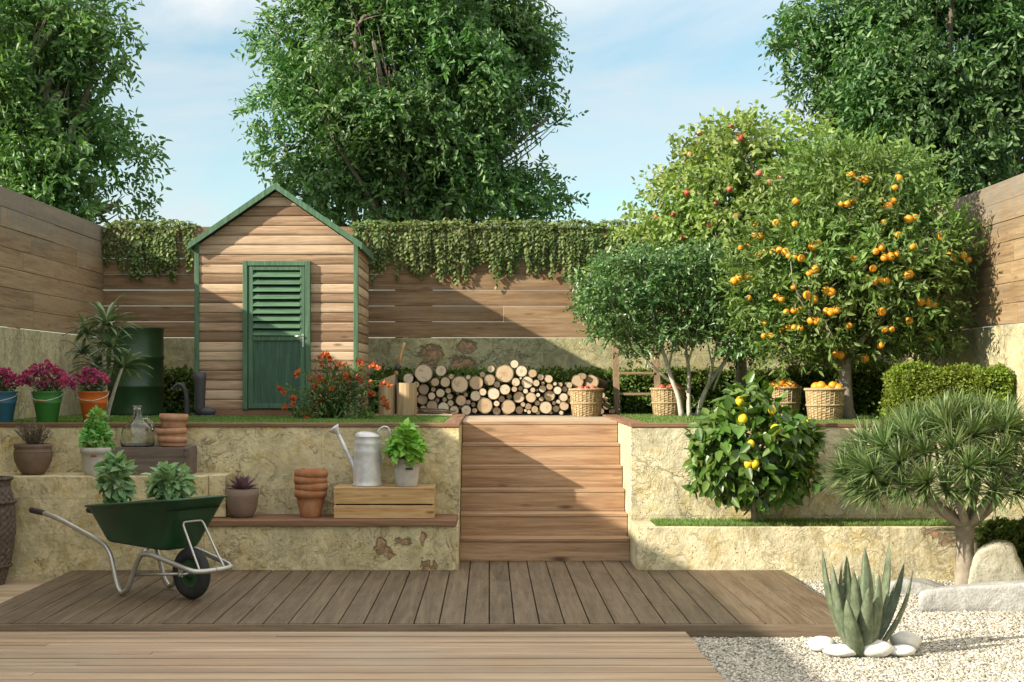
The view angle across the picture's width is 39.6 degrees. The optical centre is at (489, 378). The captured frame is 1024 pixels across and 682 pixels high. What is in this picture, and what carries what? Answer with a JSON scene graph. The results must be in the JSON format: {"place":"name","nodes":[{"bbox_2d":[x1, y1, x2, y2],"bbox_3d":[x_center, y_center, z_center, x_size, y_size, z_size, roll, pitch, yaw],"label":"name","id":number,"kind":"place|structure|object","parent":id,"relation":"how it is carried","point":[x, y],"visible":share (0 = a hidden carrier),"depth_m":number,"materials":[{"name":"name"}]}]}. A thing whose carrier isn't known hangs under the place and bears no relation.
{"place":"outdoors","nodes":[
{"label":"outdoors","id":0,"kind":"place"},
{"bbox_2d":[0,580,49,602],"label":"side path","id":1,"kind":"structure","parent":0,"point":[9,589],"depth_m":11.49,"materials":[{"name":"brown wood"}]},
{"bbox_2d":[0,475,16,584],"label":"wicker urn","id":2,"kind":"object","parent":1,"relation":"on","point":[8,501],"visible":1,"depth_m":11.59,"materials":[{"name":"wicker"}]},
{"bbox_2d":[0,412,461,422],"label":"lawn","id":3,"kind":"structure","parent":0,"point":[193,413],"depth_m":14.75,"materials":[{"name":"green plant"}]},
{"bbox_2d":[0,367,23,422],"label":"flower bucket","id":4,"kind":"object","parent":3,"relation":"on","point":[8,399],"visible":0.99,"depth_m":12.77,"materials":[{"name":"metal"}]},
{"bbox_2d":[18,359,71,422],"bbox_3d":[-4.002,0.107,12.823,0.512,0.583,0.304,0,0,0],"label":"flower bucket","id":5,"kind":"object","parent":3,"relation":"on","point":[47,401],"visible":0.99,"depth_m":12.77,"materials":[{"name":"metal"}]},
{"bbox_2d":[69,366,110,421],"bbox_3d":[-3.590,0.140,12.838,0.330,0.516,0.312,0,0,38],"label":"flower bucket","id":6,"kind":"object","parent":3,"relation":"on","point":[89,398],"visible":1,"depth_m":12.77,"materials":[{"name":"metal"}]},
{"bbox_2d":[61,293,153,421],"bbox_3d":[-3.564,-0.194,13.288,0.970,1.207,0.736,0,0,0],"label":"dracaena","id":7,"kind":"object","parent":3,"relation":"on","point":[103,333],"visible":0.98,"depth_m":13.27,"materials":[{"name":"green plant"}]},
{"bbox_2d":[106,327,164,415],"bbox_3d":[-3.909,-0.085,15.720,0.626,0.970,0.626,0,0,0],"label":"oil drum","id":8,"kind":"object","parent":3,"relation":"on","point":[147,393],"visible":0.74,"depth_m":15.46,"materials":[{"name":"green metal"}]},
{"bbox_2d":[164,364,194,412],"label":"box hedge","id":9,"kind":"object","parent":3,"relation":"on","point":[174,401],"visible":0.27,"depth_m":16.79,"materials":[{"name":"green plant"}]},
{"bbox_2d":[170,382,189,415],"bbox_3d":[-3.260,0.219,15.000,0.213,0.363,0.062,0,0,0],"label":"bent hose","id":10,"kind":"object","parent":3,"relation":"on","point":[186,399],"visible":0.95,"depth_m":14.98,"materials":[{"name":"rubber"}]},
{"bbox_2d":[193,372,215,416],"bbox_3d":[-2.988,0.170,14.950,0.236,0.480,0.132,0,0,0],"label":"rubber boot","id":11,"kind":"object","parent":3,"relation":"on","point":[201,409],"visible":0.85,"depth_m":14.90,"materials":[{"name":"black rubber"}]},
{"bbox_2d":[276,350,392,418],"bbox_3d":[-1.550,0.083,14.293,1.194,0.751,0.590,0,0,0],"label":"flower bush","id":12,"kind":"object","parent":3,"relation":"on","point":[338,405],"visible":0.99,"depth_m":14.23,"materials":[{"name":"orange plant"}]},
{"bbox_2d":[375,413,452,415],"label":"timber slab","id":13,"kind":"structure","parent":3,"relation":"on","point":[450,414],"depth_m":15.55,"materials":[{"name":"brown wood"}]},
{"bbox_2d":[379,374,395,414],"bbox_3d":[-1.122,0.173,15.620,0.182,0.450,0.260,0,0,0],"label":"split log","id":14,"kind":"object","parent":13,"relation":"on","point":[389,393],"visible":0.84,"depth_m":15.51,"materials":[{"name":"brown wood"}]},
{"bbox_2d":[394,342,405,413],"bbox_3d":[-0.986,-0.010,15.750,0.127,0.798,0.060,0,0,0],"label":"garden tool","id":15,"kind":"object","parent":13,"relation":"on","point":[397,367],"visible":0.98,"depth_m":15.74,"materials":[{"name":"metal"}]},
{"bbox_2d":[397,383,416,415],"bbox_3d":[-0.904,0.220,15.580,0.218,0.356,0.260,0,0,0],"label":"chopping block","id":16,"kind":"object","parent":13,"relation":"on","point":[406,398],"depth_m":15.47,"materials":[{"name":"brown wood"}]},
{"bbox_2d":[417,408,455,413],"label":"kindling sticks","id":17,"kind":"object","parent":13,"relation":"on","point":[433,411],"visible":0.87,"depth_m":15.73,"materials":[{"name":"brown wood"}]},
{"bbox_2d":[103,227,881,424],"bbox_3d":[0.055,-0.371,17.323,9.830,2.941,0.254,0,0,0],"label":"board fence","id":18,"kind":"object","parent":3,"relation":"on","point":[521,302],"visible":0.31,"depth_m":17.20,"materials":[{"name":"brown wood"}]},
{"bbox_2d":[102,218,200,282],"bbox_3d":[-4.081,-1.555,17.196,1.166,0.804,0.368,0,0,0],"label":"hanging ivy","id":19,"kind":"object","parent":18,"relation":"hanging from","point":[153,237],"visible":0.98,"depth_m":17.09,"materials":[{"name":"green plant"}]},
{"bbox_2d":[348,217,661,292],"bbox_3d":[0.329,-1.495,17.195,4.062,0.955,0.370,0,0,0],"label":"hanging ivy","id":20,"kind":"object","parent":18,"relation":"hanging from","point":[431,241],"visible":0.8,"depth_m":17.09,"materials":[{"name":"green plant"}]},
{"bbox_2d":[188,183,373,415],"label":"garden shed","id":21,"kind":"structure","parent":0,"point":[281,286],"depth_m":15.29,"materials":[{"name":"brown wood"}]},
{"bbox_2d":[248,266,304,408],"bbox_3d":[-2.280,-0.445,15.240,0.608,1.524,0.083,0,0,0],"label":"door","id":22,"kind":"structure","parent":21,"relation":"in","point":[276,294],"depth_m":15.26,"materials":[{"name":"green paint"}]},
{"bbox_2d":[419,384,430,394],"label":"log","id":23,"kind":"object","parent":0,"point":[424,389],"visible":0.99,"depth_m":15.97,"materials":[{"name":"brown wood"}]},
{"bbox_2d":[413,364,434,382],"bbox_3d":[-0.742,-0.063,16.177,0.226,0.213,0.494,4,0,0],"label":"log","id":24,"kind":"object","parent":23,"relation":"on","point":[423,373],"visible":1,"depth_m":15.93,"materials":[{"name":"brown wood"}]},
{"bbox_2d":[0,0,1019,337],"label":"sky","id":25,"kind":"structure","parent":0,"point":[643,70],"materials":[{"name":"blue"}]},
{"bbox_2d":[520,376,532,388],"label":"log","id":26,"kind":"object","parent":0,"point":[526,382],"visible":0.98,"depth_m":15.98,"materials":[{"name":"brown wood"}]},
{"bbox_2d":[463,414,614,420],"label":"landing path","id":27,"kind":"structure","parent":0,"point":[520,417],"depth_m":15.08,"materials":[{"name":"brown wood"}]},
{"bbox_2d":[477,397,492,413],"bbox_3d":[-0.053,0.294,16.176,0.182,0.193,0.484,-34,0,0],"label":"log","id":28,"kind":"object","parent":27,"relation":"on","point":[484,405],"visible":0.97,"depth_m":15.93,"materials":[{"name":"brown wood"}]},
{"bbox_2d":[492,406,500,414],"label":"log","id":29,"kind":"object","parent":27,"relation":"on","point":[496,410],"visible":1,"depth_m":16.00,"materials":[{"name":"brown wood"}]},
{"bbox_2d":[493,400,499,405],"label":"log","id":30,"kind":"object","parent":29,"relation":"on","point":[496,403],"visible":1,"depth_m":15.91,"materials":[{"name":"brown wood"}]},
{"bbox_2d":[488,387,499,399],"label":"log","id":31,"kind":"object","parent":30,"relation":"on","point":[493,393],"visible":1,"depth_m":15.91,"materials":[{"name":"brown wood"}]},
{"bbox_2d":[501,399,514,414],"bbox_3d":[0.212,0.318,16.157,0.166,0.176,0.458,15,0,0],"label":"log","id":32,"kind":"object","parent":27,"relation":"on","point":[507,406],"visible":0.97,"depth_m":15.93,"materials":[{"name":"brown wood"}]},
{"bbox_2d":[498,395,504,401],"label":"log","id":33,"kind":"object","parent":32,"relation":"on","point":[501,398],"visible":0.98,"depth_m":15.97,"materials":[{"name":"brown wood"}]},
{"bbox_2d":[499,384,509,394],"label":"log","id":34,"kind":"object","parent":33,"relation":"on","point":[504,389],"visible":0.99,"depth_m":15.92,"materials":[{"name":"brown wood"}]},
{"bbox_2d":[495,364,513,381],"bbox_3d":[0.173,-0.062,16.240,0.215,0.206,0.475,0,0,0],"label":"log","id":35,"kind":"object","parent":34,"relation":"on","point":[504,373],"visible":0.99,"depth_m":16.00,"materials":[{"name":"brown wood"}]},
{"bbox_2d":[538,401,551,413],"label":"log","id":36,"kind":"object","parent":27,"relation":"on","point":[545,407],"visible":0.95,"depth_m":15.93,"materials":[{"name":"brown wood"}]},
{"bbox_2d":[568,388,604,416],"bbox_3d":[1.067,0.258,15.620,0.397,0.313,0.396,0,0,0],"label":"wicker basket","id":37,"kind":"object","parent":27,"relation":"on","point":[585,402],"visible":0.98,"depth_m":15.48,"materials":[{"name":"beige wicker"}]},
{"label":"log","id":38,"kind":"object","parent":27,"relation":"on","visible":0},
{"label":"log","id":39,"kind":"object","parent":38,"relation":"on","visible":0},
{"bbox_2d":[470,390,480,400],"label":"log","id":40,"kind":"object","parent":39,"relation":"on","point":[475,395],"visible":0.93,"depth_m":15.94,"materials":[{"name":"beige wood"}]},
{"bbox_2d":[469,375,482,389],"bbox_3d":[-0.145,0.042,16.182,0.159,0.163,0.516,-33,0,0],"label":"log","id":41,"kind":"object","parent":40,"relation":"on","point":[475,382],"visible":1,"depth_m":15.92,"materials":[{"name":"brown wood"}]},
{"bbox_2d":[468,561,620,580],"bbox_3d":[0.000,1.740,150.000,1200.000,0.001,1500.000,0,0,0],"label":"ground","id":42,"kind":"structure","parent":0,"point":[508,568],"depth_m":13.05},
{"bbox_2d":[0,186,103,418],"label":"board fence","id":43,"kind":"object","parent":42,"relation":"on","point":[51,262],"visible":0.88,"depth_m":14.90,"materials":[{"name":"brown wood"}]},
{"bbox_2d":[0,0,174,226],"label":"broadleaf tree","id":44,"kind":"object","parent":42,"relation":"on","point":[53,130],"visible":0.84,"depth_m":18.91,"materials":[{"name":"green plant"}]},
{"bbox_2d":[0,414,465,560],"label":"retaining wall","id":45,"kind":"structure","parent":42,"relation":"on","point":[270,457],"depth_m":12.45,"materials":[{"name":"stone"}]},
{"bbox_2d":[229,0,590,337],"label":"broadleaf tree","id":46,"kind":"object","parent":42,"relation":"on","point":[424,139],"visible":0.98,"depth_m":22.36,"materials":[{"name":"green plant"}]},
{"bbox_2d":[602,414,1023,560],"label":"retaining wall","id":47,"kind":"structure","parent":42,"relation":"on","point":[654,457],"depth_m":12.45,"materials":[{"name":"stone"}]},
{"bbox_2d":[755,0,1023,207],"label":"broadleaf tree","id":48,"kind":"object","parent":42,"relation":"on","point":[890,67],"visible":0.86,"depth_m":20.42,"materials":[{"name":"green plant"}]},
{"bbox_2d":[883,173,1023,419],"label":"board fence","id":49,"kind":"object","parent":42,"relation":"on","point":[1000,206],"visible":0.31,"depth_m":13.35,"materials":[{"name":"brown wood"}]},
{"bbox_2d":[974,515,1023,567],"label":"round bush","id":50,"kind":"object","parent":42,"relation":"on","point":[1011,530],"visible":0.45,"depth_m":11.53,"materials":[{"name":"green plant"}]},
{"bbox_2d":[460,421,629,560],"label":"garden stairs","id":51,"kind":"structure","parent":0,"point":[542,490],"depth_m":12.98,"materials":[{"name":"brown wood"}]},
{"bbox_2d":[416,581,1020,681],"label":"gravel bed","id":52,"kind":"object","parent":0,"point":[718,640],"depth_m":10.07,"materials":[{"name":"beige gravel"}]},
{"bbox_2d":[0,472,232,579],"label":"retaining wall","id":53,"kind":"structure","parent":52,"relation":"on","point":[46,548],"depth_m":11.90,"materials":[{"name":"stone"}]},
{"bbox_2d":[13,417,52,474],"bbox_3d":[-3.896,0.569,12.150,0.334,0.495,0.328,0,0,0],"label":"heather pot","id":54,"kind":"object","parent":53,"relation":"on","point":[32,455],"visible":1,"depth_m":12.06,"materials":[{"name":"brown ceramic"}]},
{"bbox_2d":[77,404,115,474],"bbox_3d":[-3.352,0.516,12.125,0.323,0.599,0.316,0,0,0],"label":"herb pot","id":55,"kind":"object","parent":53,"relation":"on","point":[94,429],"visible":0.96,"depth_m":12.04,"materials":[{"name":"green plant"}]},
{"bbox_2d":[116,445,196,474],"bbox_3d":[-2.861,0.698,12.237,0.624,0.236,0.326,0,0,0],"label":"wooden box","id":56,"kind":"object","parent":53,"relation":"on","point":[145,458],"visible":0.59,"depth_m":12.08,"materials":[{"name":"brown wood"}]},
{"bbox_2d":[120,405,154,446],"bbox_3d":[-3.029,0.405,12.250,0.292,0.355,0.290,0,0,0],"label":"glass jug","id":57,"kind":"object","parent":56,"relation":"on","point":[137,430],"visible":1,"depth_m":12.16,"materials":[{"name":"clear glass"}]},
{"bbox_2d":[157,436,186,446],"bbox_3d":[-2.728,0.534,12.240,0.251,0.092,0.250,0,0,0],"label":"terracotta pot","id":58,"kind":"object","parent":56,"relation":"on","point":[172,441],"visible":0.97,"depth_m":12.14,"materials":[{"name":"orange ceramic"}]},
{"bbox_2d":[156,427,186,436],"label":"terracotta pot","id":59,"kind":"object","parent":58,"relation":"on","point":[174,432],"visible":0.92,"depth_m":12.13,"materials":[{"name":"orange ceramic"}]},
{"bbox_2d":[159,413,187,428],"bbox_3d":[-2.715,0.364,12.240,0.246,0.131,0.244,0,0,0],"label":"terracotta pot","id":60,"kind":"object","parent":59,"relation":"on","point":[167,420],"visible":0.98,"depth_m":12.15,"materials":[{"name":"orange ceramic"}]},
{"bbox_2d":[204,514,458,577],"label":"retaining wall","id":61,"kind":"structure","parent":52,"relation":"on","point":[272,542],"depth_m":11.90,"materials":[{"name":"stone"}]},
{"bbox_2d":[226,475,258,517],"bbox_3d":[-2.100,0.999,12.120,0.289,0.360,0.293,0,0,0],"label":"succulent pot","id":62,"kind":"object","parent":61,"relation":"on","point":[242,498],"visible":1,"depth_m":12.03,"materials":[{"name":"beige ceramic"}]},
{"bbox_2d":[294,489,326,517],"bbox_3d":[-1.528,1.062,12.170,0.276,0.235,0.276,0,0,0],"label":"terracotta pot","id":63,"kind":"object","parent":61,"relation":"on","point":[310,504],"visible":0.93,"depth_m":12.08,"materials":[{"name":"orange ceramic"}]},
{"bbox_2d":[295,482,327,490],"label":"terracotta pot","id":64,"kind":"object","parent":63,"relation":"on","point":[314,487],"visible":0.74,"depth_m":12.05,"materials":[{"name":"orange ceramic"}]},
{"bbox_2d":[294,476,326,483],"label":"terracotta pot","id":65,"kind":"object","parent":64,"relation":"on","point":[303,480],"visible":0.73,"depth_m":12.05,"materials":[{"name":"orange ceramic"}]},
{"bbox_2d":[294,468,327,477],"bbox_3d":[-1.523,0.890,12.170,0.288,0.235,0.288,0,0,0],"label":"terracotta pot","id":66,"kind":"object","parent":65,"relation":"on","point":[311,472],"visible":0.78,"depth_m":12.05,"materials":[{"name":"orange ceramic"}]},
{"bbox_2d":[334,484,435,517],"bbox_3d":[-0.890,1.048,12.214,0.852,0.262,0.371,0,0,0],"label":"pine crate","id":67,"kind":"object","parent":61,"relation":"on","point":[387,501],"visible":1,"depth_m":12.03,"materials":[{"name":"beige wood"}]},
{"bbox_2d":[329,424,391,486],"bbox_3d":[-1.105,0.651,12.200,0.542,0.529,0.256,0,0,0],"label":"watering can","id":68,"kind":"object","parent":67,"relation":"on","point":[365,464],"visible":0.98,"depth_m":12.11,"materials":[{"name":"metal"}]},
{"bbox_2d":[382,417,430,486],"bbox_3d":[-0.712,0.622,12.152,0.432,0.587,0.389,0,0,0],"label":"basil pot","id":69,"kind":"object","parent":67,"relation":"on","point":[409,443],"visible":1,"depth_m":12.06,"materials":[{"name":"green plant"}]},
{"bbox_2d":[0,632,724,681],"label":"light deck","id":70,"kind":"structure","parent":52,"relation":"on","point":[352,657],"depth_m":8.39,"materials":[{"name":"brown wood"}]},
{"bbox_2d":[0,561,839,638],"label":"dark deck","id":71,"kind":"structure","parent":52,"relation":"on","point":[609,596],"depth_m":10.18,"materials":[{"name":"brown wood"}]},
{"bbox_2d":[29,495,232,598],"bbox_3d":[-2.693,1.224,10.757,1.912,0.751,0.568,0,0,38],"label":"wheelbarrow","id":72,"kind":"object","parent":71,"relation":"on","point":[157,526],"visible":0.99,"depth_m":10.34,"materials":[{"name":"metal"}]},
{"bbox_2d":[92,450,137,503],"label":"sage plant","id":73,"kind":"object","parent":72,"relation":"in","point":[114,468],"visible":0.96,"depth_m":10.80,"materials":[{"name":"green plant"}]},
{"bbox_2d":[141,460,197,499],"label":"sage plant","id":74,"kind":"object","parent":72,"relation":"in","point":[173,480],"visible":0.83,"depth_m":10.39,"materials":[{"name":"green plant"}]},
{"bbox_2d":[631,521,996,581],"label":"retaining wall","id":75,"kind":"structure","parent":52,"relation":"on","point":[922,552],"depth_m":11.90,"materials":[{"name":"stone"}]},
{"bbox_2d":[650,516,986,525],"bbox_3d":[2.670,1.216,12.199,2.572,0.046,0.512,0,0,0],"label":"planter grass","id":76,"kind":"structure","parent":75,"relation":"in","point":[820,521],"depth_m":12.08,"materials":[{"name":"green plant"}]},
{"bbox_2d":[682,370,826,523],"bbox_3d":[2.250,0.587,11.990,1.259,1.330,0.890,0,0,0],"label":"lemon tree","id":77,"kind":"object","parent":76,"relation":"on","point":[723,447],"visible":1,"depth_m":11.84,"materials":[{"name":"green plant"}]},
{"bbox_2d":[601,413,884,422],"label":"lawn","id":78,"kind":"structure","parent":0,"point":[643,413],"depth_m":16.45,"materials":[{"name":"green plant"}]},
{"bbox_2d":[368,364,797,415],"bbox_3d":[1.162,0.143,16.858,5.312,0.662,0.613,0,0,0],"label":"box hedge","id":79,"kind":"object","parent":78,"relation":"on","point":[637,384],"visible":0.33,"depth_m":16.72,"materials":[{"name":"green plant"}]},
{"bbox_2d":[612,340,660,413],"bbox_3d":[1.677,-0.089,16.215,0.533,0.998,0.370,0,0,0],"label":"wooden ladder","id":80,"kind":"object","parent":78,"relation":"on","point":[616,384],"visible":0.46,"depth_m":16.16,"materials":[{"name":"brown wood"}]},
{"bbox_2d":[649,387,686,415],"bbox_3d":[1.916,0.247,15.250,0.397,0.313,0.396,0,0,-40],"label":"wicker basket","id":81,"kind":"object","parent":78,"relation":"on","point":[664,402],"visible":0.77,"depth_m":15.11,"materials":[{"name":"beige wicker"}]},
{"bbox_2d":[563,233,781,416],"bbox_3d":[2.032,-0.575,14.989,2.531,1.974,1.896,0,0,0],"label":"layered shrub","id":82,"kind":"object","parent":78,"relation":"on","point":[615,291],"visible":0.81,"depth_m":14.66,"materials":[{"name":"green plant"}]},
{"bbox_2d":[574,99,859,393],"bbox_3d":[2.590,-1.343,15.914,3.299,3.500,2.178,0,0,0],"label":"apple tree","id":83,"kind":"object","parent":78,"relation":"on","point":[699,207],"visible":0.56,"depth_m":15.60,"materials":[{"name":"green plant"}]},
{"bbox_2d":[764,386,802,415],"bbox_3d":[3.043,0.240,14.750,0.416,0.329,0.417,0,0,10],"label":"wicker basket","id":84,"kind":"object","parent":78,"relation":"on","point":[792,399],"visible":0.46,"depth_m":14.59,"materials":[{"name":"beige wicker"}]},
{"bbox_2d":[803,388,846,419],"bbox_3d":[3.238,0.244,13.720,0.404,0.319,0.405,0,0,-30],"label":"wicker basket","id":85,"kind":"object","parent":78,"relation":"on","point":[824,403],"visible":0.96,"depth_m":13.57,"materials":[{"name":"beige wicker"}]},
{"bbox_2d":[783,360,907,415],"bbox_3d":[3.946,0.117,15.500,1.521,0.688,0.640,0,0,0],"label":"box hedge","id":86,"kind":"object","parent":78,"relation":"on","point":[867,384],"visible":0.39,"depth_m":15.32,"materials":[{"name":"green plant"}]},
{"bbox_2d":[710,121,990,418],"bbox_3d":[3.435,-1.061,14.027,2.630,2.940,2.563,0,0,0],"label":"orange tree","id":87,"kind":"object","parent":78,"relation":"on","point":[848,232],"visible":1,"depth_m":13.58,"materials":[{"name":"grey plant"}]},
{"bbox_2d":[875,359,1016,420],"bbox_3d":[4.216,0.133,12.991,1.240,0.623,0.561,0,0,0],"label":"box hedge","id":88,"kind":"object","parent":78,"relation":"on","point":[911,379],"visible":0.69,"depth_m":12.82,"materials":[{"name":"green plant"}]},
{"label":"log","id":89,"kind":"object","parent":78,"relation":"on","visible":0},
{"bbox_2d":[602,401,610,409],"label":"log","id":90,"kind":"object","parent":89,"relation":"on","point":[606,405],"visible":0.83,"depth_m":16.00,"materials":[{"name":"brown wood"}]},
{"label":"log","id":91,"kind":"object","parent":90,"relation":"on","visible":0},
{"bbox_2d":[584,375,607,392],"bbox_3d":[1.218,0.058,16.224,0.178,0.169,0.544,0,-5,16],"label":"log","id":92,"kind":"object","parent":91,"relation":"on","point":[590,380],"visible":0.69,"depth_m":15.98,"materials":[{"name":"brown wood"}]},
{"bbox_2d":[690,580,1023,681],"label":"gravel","id":93,"kind":"structure","parent":0,"point":[755,662],"depth_m":8.64,"materials":[{"name":"beige gravel"}]},
{"bbox_2d":[808,636,835,651],"bbox_3d":[2.059,1.641,8.801,0.170,0.098,0.125,0,0,0],"label":"pebble","id":94,"kind":"object","parent":93,"relation":"on","point":[818,643],"visible":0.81,"depth_m":8.76,"materials":[{"name":"white stone"}]},
{"bbox_2d":[822,644,855,656],"bbox_3d":[2.141,1.651,8.648,0.231,0.077,0.163,0,0,0],"label":"pebble","id":95,"kind":"object","parent":93,"relation":"on","point":[839,650],"visible":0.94,"depth_m":8.59,"materials":[{"name":"white stone"}]},
{"bbox_2d":[822,542,912,657],"bbox_3d":[2.310,1.360,8.716,0.555,0.716,0.472,0,0,0],"label":"agave","id":96,"kind":"object","parent":93,"relation":"on","point":[862,607],"visible":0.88,"depth_m":8.61,"materials":[{"name":"green plant"}]},
{"bbox_2d":[863,639,893,657],"bbox_3d":[2.339,1.634,8.632,0.227,0.114,0.166,0,0,0],"label":"pebble","id":97,"kind":"object","parent":93,"relation":"on","point":[878,648],"visible":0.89,"depth_m":8.57,"materials":[{"name":"white stone"}]},
{"bbox_2d":[890,644,915,656],"bbox_3d":[2.505,1.653,8.657,0.186,0.070,0.129,0,0,0],"label":"pebble","id":98,"kind":"object","parent":93,"relation":"on","point":[901,650],"visible":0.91,"depth_m":8.61,"materials":[{"name":"white stone"}]},
{"bbox_2d":[890,631,921,648],"bbox_3d":[2.585,1.627,8.824,0.192,0.128,0.144,0,0,0],"label":"pebble","id":99,"kind":"object","parent":93,"relation":"on","point":[907,638],"visible":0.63,"depth_m":8.78,"materials":[{"name":"grey stone"}]},
{"bbox_2d":[889,577,944,594],"bbox_3d":[3.374,1.650,11.299,0.632,0.165,0.407,0,0,0],"label":"flat stone","id":100,"kind":"object","parent":93,"relation":"on","point":[918,585],"visible":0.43,"depth_m":11.11,"materials":[{"name":"grey stone"}]},
{"bbox_2d":[813,386,1023,584],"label":"dragon tree","id":101,"kind":"object","parent":93,"relation":"on","point":[979,424],"visible":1,"depth_m":10.79,"materials":[{"name":"green plant"}]},
{"bbox_2d":[918,580,1023,612],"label":"kerb stone","id":102,"kind":"object","parent":93,"relation":"on","point":[994,596],"visible":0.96,"depth_m":10.30,"materials":[{"name":"grey stone"}]},
{"bbox_2d":[968,539,1023,583],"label":"boulder","id":103,"kind":"object","parent":102,"relation":"on","point":[996,560],"visible":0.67,"depth_m":10.75,"materials":[{"name":"stone"}]},
{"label":"log","id":104,"kind":"object","parent":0,"visible":0},
{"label":"log","id":105,"kind":"object","parent":104,"relation":"on","visible":0},
{"bbox_2d":[571,375,584,387],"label":"log","id":106,"kind":"object","parent":105,"relation":"on","point":[577,381],"visible":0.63,"depth_m":15.98,"materials":[{"name":"brown wood"}]},
{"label":"log","id":107,"kind":"object","parent":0,"visible":0},
{"bbox_2d":[456,395,466,405],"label":"log","id":108,"kind":"object","parent":107,"relation":"on","point":[461,400],"visible":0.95,"depth_m":15.90,"materials":[{"name":"brown wood"}]},
{"bbox_2d":[451,376,468,392],"bbox_3d":[-0.331,0.062,16.173,0.192,0.194,0.496,0,0,0],"label":"log","id":109,"kind":"object","parent":108,"relation":"on","point":[459,384],"visible":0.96,"depth_m":15.93,"materials":[{"name":"brown wood"}]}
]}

